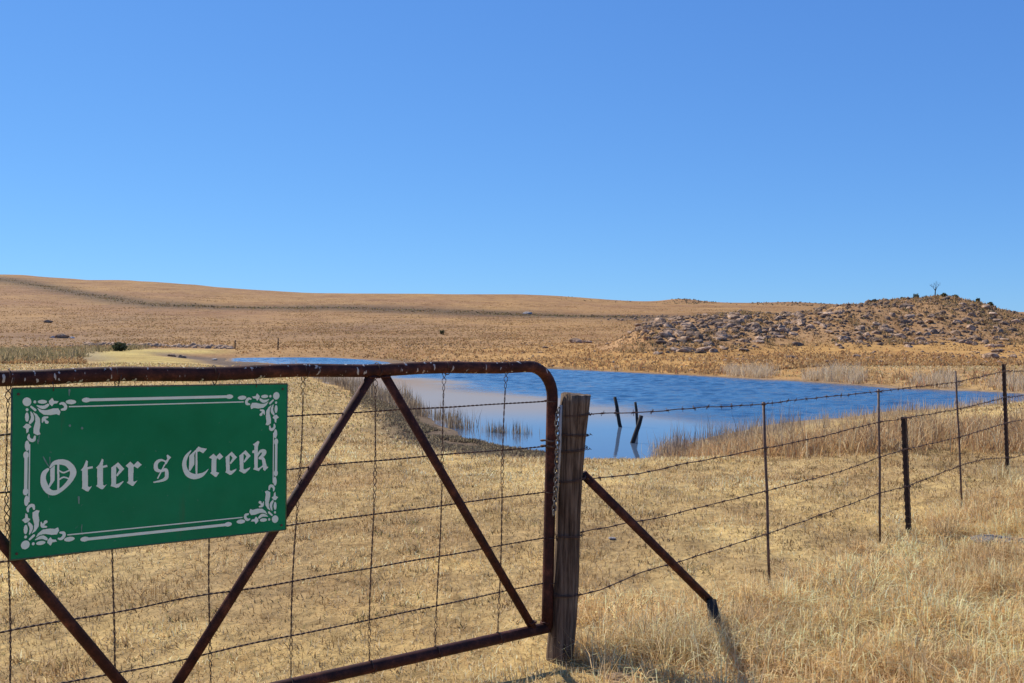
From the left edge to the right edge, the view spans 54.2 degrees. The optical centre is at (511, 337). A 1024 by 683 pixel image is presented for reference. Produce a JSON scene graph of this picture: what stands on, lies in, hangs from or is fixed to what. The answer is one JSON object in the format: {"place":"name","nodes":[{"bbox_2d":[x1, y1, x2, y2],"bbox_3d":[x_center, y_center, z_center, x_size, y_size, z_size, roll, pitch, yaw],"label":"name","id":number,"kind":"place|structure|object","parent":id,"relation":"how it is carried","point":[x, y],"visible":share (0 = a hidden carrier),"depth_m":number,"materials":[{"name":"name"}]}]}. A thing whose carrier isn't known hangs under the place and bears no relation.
{"place":"outdoors","nodes":[
{"label":"outdoors","id":0,"kind":"place"},
{"bbox_2d":[0,274,1023,682],"bbox_3d":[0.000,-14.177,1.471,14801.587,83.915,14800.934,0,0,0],"label":"ground","id":1,"kind":"structure","parent":0,"point":[236,314],"depth_m":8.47,"materials":[{"name":"beige plant"}]},
{"bbox_2d":[0,343,92,361],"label":"olive reeds","id":2,"kind":"object","parent":1,"relation":"on","point":[28,353],"visible":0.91,"depth_m":81.01,"materials":[{"name":"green plant"}]},
{"bbox_2d":[55,333,69,337],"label":"rock","id":3,"kind":"object","parent":1,"relation":"on","point":[61,335],"visible":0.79,"depth_m":195.56,"materials":[{"name":"grey stone"}]},
{"bbox_2d":[87,342,150,352],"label":"olive reeds","id":4,"kind":"object","parent":1,"relation":"on","point":[97,348],"visible":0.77,"depth_m":116.38,"materials":[{"name":"brown plant"}]},
{"bbox_2d":[111,342,129,350],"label":"shrub","id":5,"kind":"object","parent":1,"relation":"on","point":[118,346],"visible":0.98,"depth_m":111.69,"materials":[{"name":"green plant"}]},
{"bbox_2d":[25,341,233,348],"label":"rock line","id":6,"kind":"object","parent":1,"relation":"on","point":[195,345],"visible":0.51,"depth_m":143.72,"materials":[{"name":"stone"}]},
{"bbox_2d":[0,278,639,317],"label":"ditch scrub","id":7,"kind":"object","parent":1,"relation":"on","point":[414,310],"visible":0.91,"depth_m":468.07,"materials":[{"name":"brown plant"}]},
{"bbox_2d":[287,360,420,416],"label":"dead reeds","id":8,"kind":"object","parent":1,"relation":"on","point":[384,395],"visible":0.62,"depth_m":39.18,"materials":[{"name":"brown plant"}]},
{"bbox_2d":[401,392,481,429],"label":"dead reeds","id":9,"kind":"object","parent":1,"relation":"on","point":[453,422],"visible":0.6,"depth_m":26.84,"materials":[{"name":"brown plant"}]},
{"bbox_2d":[350,390,557,458],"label":"mud clods","id":10,"kind":"object","parent":1,"relation":"on","point":[397,418],"visible":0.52,"depth_m":21.37,"materials":[{"name":"brown soil"}]},
{"bbox_2d":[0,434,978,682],"bbox_3d":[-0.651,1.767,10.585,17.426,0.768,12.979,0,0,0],"label":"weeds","id":11,"kind":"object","parent":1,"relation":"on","point":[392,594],"visible":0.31,"depth_m":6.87,"materials":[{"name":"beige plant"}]},
{"bbox_2d":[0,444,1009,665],"bbox_3d":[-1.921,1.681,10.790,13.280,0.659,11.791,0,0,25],"label":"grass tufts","id":12,"kind":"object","parent":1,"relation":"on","point":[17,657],"visible":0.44,"depth_m":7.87,"materials":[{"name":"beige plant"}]},
{"bbox_2d":[0,283,1023,373],"bbox_3d":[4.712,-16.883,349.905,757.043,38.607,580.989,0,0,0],"label":"tussock grass","id":13,"kind":"structure","parent":1,"relation":"on","point":[862,358],"depth_m":121.52,"materials":[{"name":"beige plant"}]},
{"bbox_2d":[0,362,1023,450],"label":"field grass","id":14,"kind":"structure","parent":1,"relation":"on","point":[328,391],"depth_m":35.58,"materials":[{"name":"beige plant"}]},
{"bbox_2d":[546,392,591,663],"bbox_3d":[0.262,0.980,4.560,0.218,1.468,0.138,0,0,0],"label":"gate post","id":15,"kind":"object","parent":1,"relation":"on","point":[574,415],"visible":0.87,"depth_m":4.51,"materials":[{"name":"brown wood"}]},
{"bbox_2d":[0,360,557,682],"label":"farm gate","id":16,"kind":"structure","parent":15,"relation":"attached to","point":[370,373],"depth_m":3.88,"materials":[{"name":"metal"}]},
{"bbox_2d":[9,378,287,560],"bbox_3d":[-1.219,0.424,3.451,0.944,0.584,0.036,0,0,-37],"label":"name sign","id":17,"kind":"object","parent":16,"relation":"hanging from","point":[97,468],"visible":1,"depth_m":3.40,"materials":[{"name":"green metal"}]},
{"bbox_2d":[552,406,559,515],"bbox_3d":[0.198,0.553,4.479,0.039,0.492,0.040,0,0,0],"label":"chain","id":18,"kind":"object","parent":16,"relation":"hanging from","point":[556,463],"visible":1,"depth_m":4.47,"materials":[{"name":"metal"}]},
{"bbox_2d":[569,338,581,342],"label":"rock","id":19,"kind":"object","parent":1,"relation":"on","point":[573,340],"visible":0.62,"depth_m":149.69,"materials":[{"name":"grey stone"}]},
{"bbox_2d":[606,672,639,682],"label":"rock","id":20,"kind":"object","parent":1,"relation":"on","point":[617,677],"visible":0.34,"depth_m":4.19,"materials":[{"name":"stone"}]},
{"bbox_2d":[654,340,666,343],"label":"boulder","id":21,"kind":"object","parent":1,"relation":"on","point":[660,341],"visible":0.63,"depth_m":100.72,"materials":[{"name":"grey stone"}]},
{"bbox_2d":[659,331,672,337],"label":"boulder","id":22,"kind":"object","parent":1,"relation":"on","point":[666,334],"visible":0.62,"depth_m":104.02,"materials":[{"name":"grey stone"}]},
{"bbox_2d":[663,323,671,327],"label":"boulder","id":23,"kind":"object","parent":1,"relation":"on","point":[665,325],"visible":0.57,"depth_m":109.72,"materials":[{"name":"grey stone"}]},
{"bbox_2d":[677,338,686,342],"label":"boulder","id":24,"kind":"object","parent":1,"relation":"on","point":[682,340],"visible":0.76,"depth_m":102.38,"materials":[{"name":"grey stone"}]},
{"bbox_2d":[676,348,690,352],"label":"boulder","id":25,"kind":"object","parent":1,"relation":"on","point":[685,350],"visible":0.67,"depth_m":96.64,"materials":[{"name":"grey stone"}]},
{"bbox_2d":[680,336,690,340],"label":"boulder","id":26,"kind":"object","parent":1,"relation":"on","point":[687,338],"visible":0.59,"depth_m":102.93,"materials":[{"name":"grey stone"}]},
{"bbox_2d":[561,296,836,306],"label":"skyline scrub","id":27,"kind":"object","parent":1,"relation":"on","point":[736,304],"visible":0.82,"depth_m":748.62,"materials":[{"name":"brown plant"}]},
{"bbox_2d":[695,333,703,339],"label":"boulder","id":28,"kind":"object","parent":1,"relation":"on","point":[699,335],"visible":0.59,"depth_m":104.36,"materials":[{"name":"grey stone"}]},
{"bbox_2d":[695,349,705,352],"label":"boulder","id":29,"kind":"object","parent":1,"relation":"on","point":[700,351],"visible":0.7,"depth_m":96.47,"materials":[{"name":"grey stone"}]},
{"bbox_2d":[381,314,1023,370],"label":"scattered stones","id":30,"kind":"object","parent":1,"relation":"on","point":[661,316],"visible":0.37,"depth_m":89.36,"materials":[{"name":"grey stone"}]},
{"bbox_2d":[696,346,711,350],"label":"boulder","id":31,"kind":"object","parent":1,"relation":"on","point":[706,348],"visible":0.59,"depth_m":98.21,"materials":[{"name":"beige stone"}]},
{"bbox_2d":[699,324,708,327],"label":"boulder","id":32,"kind":"object","parent":1,"relation":"on","point":[703,325],"visible":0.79,"depth_m":111.46,"materials":[{"name":"grey stone"}]},
{"bbox_2d":[702,341,714,345],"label":"boulder","id":33,"kind":"object","parent":1,"relation":"on","point":[710,343],"visible":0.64,"depth_m":101.37,"materials":[{"name":"grey stone"}]},
{"bbox_2d":[709,348,717,352],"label":"boulder","id":34,"kind":"object","parent":1,"relation":"on","point":[714,350],"visible":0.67,"depth_m":97.29,"materials":[{"name":"grey stone"}]},
{"bbox_2d":[710,319,723,321],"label":"boulder","id":35,"kind":"object","parent":1,"relation":"on","point":[718,320],"visible":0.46,"depth_m":115.24,"materials":[{"name":"grey stone"}]},
{"bbox_2d":[716,337,725,340],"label":"boulder","id":36,"kind":"object","parent":1,"relation":"on","point":[720,338],"visible":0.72,"depth_m":104.58,"materials":[{"name":"grey stone"}]},
{"bbox_2d":[642,401,809,458],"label":"shore reeds","id":37,"kind":"object","parent":1,"relation":"on","point":[725,430],"visible":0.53,"depth_m":20.97,"materials":[{"name":"beige plant"}]},
{"bbox_2d":[722,323,732,326],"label":"boulder","id":38,"kind":"object","parent":1,"relation":"on","point":[728,325],"visible":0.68,"depth_m":112.07,"materials":[{"name":"grey stone"}]},
{"bbox_2d":[728,319,740,324],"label":"boulder","id":39,"kind":"object","parent":1,"relation":"on","point":[734,321],"visible":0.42,"depth_m":114.16,"materials":[{"name":"grey stone"}]},
{"bbox_2d":[730,315,739,319],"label":"boulder","id":40,"kind":"object","parent":1,"relation":"on","point":[735,317],"visible":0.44,"depth_m":117.61,"materials":[{"name":"grey stone"}]},
{"bbox_2d":[738,338,749,342],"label":"boulder","id":41,"kind":"object","parent":1,"relation":"on","point":[744,340],"visible":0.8,"depth_m":104.43,"materials":[{"name":"grey stone"}]},
{"bbox_2d":[715,360,781,377],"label":"pale reeds","id":42,"kind":"object","parent":1,"relation":"on","point":[759,372],"visible":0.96,"depth_m":57.90,"materials":[{"name":"beige plant"}]},
{"bbox_2d":[750,339,763,342],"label":"boulder","id":43,"kind":"object","parent":1,"relation":"on","point":[759,341],"visible":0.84,"depth_m":104.63,"materials":[{"name":"grey stone"}]},
{"bbox_2d":[752,328,762,332],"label":"boulder","id":44,"kind":"object","parent":1,"relation":"on","point":[756,330],"visible":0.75,"depth_m":110.19,"materials":[{"name":"grey stone"}]},
{"bbox_2d":[514,470,1023,682],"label":"long grass","id":45,"kind":"structure","parent":1,"relation":"on","point":[844,566],"depth_m":4.89,"materials":[{"name":"beige plant"}]},
{"bbox_2d":[778,327,786,331],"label":"boulder","id":46,"kind":"object","parent":1,"relation":"on","point":[783,329],"visible":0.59,"depth_m":111.31,"materials":[{"name":"grey stone"}]},
{"bbox_2d":[559,359,1022,390],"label":"shore grass","id":47,"kind":"structure","parent":1,"relation":"on","point":[896,376],"depth_m":51.74,"materials":[{"name":"brown plant"}]},
{"bbox_2d":[791,326,798,330],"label":"boulder","id":48,"kind":"object","parent":1,"relation":"on","point":[794,328],"visible":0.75,"depth_m":113.12,"materials":[{"name":"grey stone"}]},
{"bbox_2d":[792,341,802,345],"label":"boulder","id":49,"kind":"object","parent":1,"relation":"on","point":[796,343],"visible":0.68,"depth_m":103.81,"materials":[{"name":"grey stone"}]},
{"bbox_2d":[796,320,803,324],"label":"boulder","id":50,"kind":"object","parent":1,"relation":"on","point":[800,322],"visible":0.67,"depth_m":117.20,"materials":[{"name":"beige stone"}]},
{"bbox_2d":[578,364,1023,627],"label":"wire fence","id":51,"kind":"object","parent":1,"relation":"on","point":[631,522],"visible":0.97,"depth_m":5.84,"materials":[{"name":"metal"}]},
{"bbox_2d":[613,294,1023,352],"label":"hill scrub","id":52,"kind":"object","parent":1,"relation":"on","point":[954,298],"visible":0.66,"depth_m":117.39,"materials":[{"name":"brown plant"}]},
{"bbox_2d":[618,295,1023,353],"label":"rubble","id":53,"kind":"object","parent":1,"relation":"on","point":[819,309],"visible":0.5,"depth_m":117.10,"materials":[{"name":"grey stone"}]},
{"bbox_2d":[641,401,1023,459],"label":"bank reeds","id":54,"kind":"object","parent":1,"relation":"on","point":[935,428],"visible":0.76,"depth_m":13.88,"materials":[{"name":"beige plant"}]},
{"bbox_2d":[643,474,1023,682],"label":"tussock mats","id":55,"kind":"object","parent":1,"relation":"on","point":[996,577],"visible":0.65,"depth_m":5.43,"materials":[{"name":"beige plant"}]},
{"bbox_2d":[800,359,872,383],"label":"pale reeds","id":56,"kind":"object","parent":1,"relation":"on","point":[834,375],"visible":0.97,"depth_m":51.70,"materials":[{"name":"beige plant"}]},
{"bbox_2d":[838,336,847,340],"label":"boulder","id":57,"kind":"object","parent":1,"relation":"on","point":[843,337],"visible":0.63,"depth_m":108.41,"materials":[{"name":"grey stone"}]},
{"bbox_2d":[856,325,864,329],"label":"boulder","id":58,"kind":"object","parent":1,"relation":"on","point":[860,327],"visible":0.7,"depth_m":114.96,"materials":[{"name":"grey stone"}]},
{"bbox_2d":[713,390,1023,442],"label":"shore reeds","id":59,"kind":"object","parent":1,"relation":"on","point":[939,408],"visible":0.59,"depth_m":26.63,"materials":[{"name":"beige plant"}]},
{"bbox_2d":[880,327,893,332],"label":"boulder","id":60,"kind":"object","parent":1,"relation":"on","point":[888,330],"visible":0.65,"depth_m":114.30,"materials":[{"name":"grey stone"}]},
{"bbox_2d":[894,333,905,337],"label":"boulder","id":61,"kind":"object","parent":1,"relation":"on","point":[901,335],"visible":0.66,"depth_m":111.95,"materials":[{"name":"grey stone"}]},
{"bbox_2d":[897,319,909,322],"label":"boulder","id":62,"kind":"object","parent":1,"relation":"on","point":[900,320],"visible":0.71,"depth_m":119.45,"materials":[{"name":"grey stone"}]},
{"bbox_2d":[904,314,915,317],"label":"boulder","id":63,"kind":"object","parent":1,"relation":"on","point":[911,315],"visible":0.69,"depth_m":122.34,"materials":[{"name":"grey stone"}]},
{"bbox_2d":[914,337,925,339],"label":"boulder","id":64,"kind":"object","parent":1,"relation":"on","point":[919,338],"visible":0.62,"depth_m":110.05,"materials":[{"name":"grey stone"}]},
{"bbox_2d":[928,328,938,333],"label":"boulder","id":65,"kind":"object","parent":1,"relation":"on","point":[934,331],"visible":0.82,"depth_m":113.64,"materials":[{"name":"grey stone"}]},
{"bbox_2d":[904,367,967,388],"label":"pale reeds","id":66,"kind":"object","parent":1,"relation":"on","point":[948,378],"visible":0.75,"depth_m":45.65,"materials":[{"name":"beige plant"}]},
{"bbox_2d":[950,330,960,335],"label":"boulder","id":67,"kind":"object","parent":1,"relation":"on","point":[956,332],"visible":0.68,"depth_m":113.02,"materials":[{"name":"beige stone"}]},
{"bbox_2d":[955,339,965,342],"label":"boulder","id":68,"kind":"object","parent":1,"relation":"on","point":[961,340],"visible":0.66,"depth_m":108.42,"materials":[{"name":"grey stone"}]},
{"bbox_2d":[965,324,975,329],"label":"boulder","id":69,"kind":"object","parent":1,"relation":"on","point":[970,327],"visible":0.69,"depth_m":116.22,"materials":[{"name":"grey stone"}]},
{"bbox_2d":[973,336,981,340],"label":"boulder","id":70,"kind":"object","parent":1,"relation":"on","point":[977,338],"visible":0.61,"depth_m":110.20,"materials":[{"name":"grey stone"}]},
{"bbox_2d":[983,344,994,347],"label":"boulder","id":71,"kind":"object","parent":1,"relation":"on","point":[990,345],"visible":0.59,"depth_m":104.70,"materials":[{"name":"beige stone"}]},
{"bbox_2d":[982,352,999,358],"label":"rock","id":72,"kind":"object","parent":1,"relation":"on","point":[992,354],"visible":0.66,"depth_m":73.62,"materials":[{"name":"beige stone"}]},
{"bbox_2d":[987,312,997,316],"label":"boulder","id":73,"kind":"object","parent":1,"relation":"on","point":[993,313],"visible":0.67,"depth_m":125.29,"materials":[{"name":"beige stone"}]},
{"bbox_2d":[968,365,1023,391],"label":"pale reeds","id":74,"kind":"object","parent":1,"relation":"on","point":[1019,383],"visible":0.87,"depth_m":42.98,"materials":[{"name":"beige plant"}]},
{"bbox_2d":[970,534,1023,544],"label":"rock","id":75,"kind":"object","parent":1,"relation":"on","point":[992,536],"visible":0.43,"depth_m":7.04,"materials":[{"name":"stone"}]},
{"bbox_2d":[991,349,1003,352],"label":"rock","id":76,"kind":"object","parent":1,"relation":"on","point":[998,350],"visible":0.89,"depth_m":91.65,"materials":[{"name":"beige stone"}]},
{"bbox_2d":[997,321,1009,324],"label":"boulder","id":77,"kind":"object","parent":1,"relation":"on","point":[1003,322],"visible":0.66,"depth_m":122.14,"materials":[{"name":"grey stone"}]},
{"bbox_2d":[0,0,1023,311],"label":"sky","id":78,"kind":"structure","parent":0,"point":[728,151],"materials":[{"name":"blue"}]},
{"bbox_2d":[215,457,1023,682],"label":"rank grass","id":79,"kind":"structure","parent":0,"point":[678,635],"depth_m":4.57,"materials":[{"name":"beige plant"}]},
{"bbox_2d":[225,357,1023,459],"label":"pond water","id":80,"kind":"structure","parent":0,"point":[608,438],"depth_m":36.47,"materials":[{"name":"blue liquid"}]},
{"bbox_2d":[478,417,531,433],"bbox_3d":[0.005,2.079,23.887,2.003,0.522,0.763,0,0,27],"label":"reed stubble","id":81,"kind":"object","parent":80,"relation":"in","point":[497,430],"visible":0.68,"depth_m":23.89,"materials":[{"name":"plant"}]},
{"bbox_2d":[613,397,621,426],"bbox_3d":[2.749,2.172,25.393,0.357,1.367,0.107,0,0,0],"label":"water stake","id":82,"kind":"object","parent":80,"relation":"in","point":[617,410],"visible":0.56,"depth_m":25.36,"materials":[{"name":"brown wood"}]},
{"bbox_2d":[634,402,637,424],"bbox_3d":[3.207,2.239,25.393,0.217,1.238,0.086,0,0,0],"label":"water stake","id":83,"kind":"object","parent":80,"relation":"in","point":[636,410],"visible":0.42,"depth_m":25.36,"materials":[{"name":"brown wood"}]},
{"bbox_2d":[630,415,642,442],"bbox_3d":[2.606,2.257,21.524,0.441,1.199,0.118,0,0,0],"label":"water stake","id":84,"kind":"object","parent":80,"relation":"in","point":[636,431],"visible":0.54,"depth_m":21.48,"materials":[{"name":"brown wood"}]}
]}

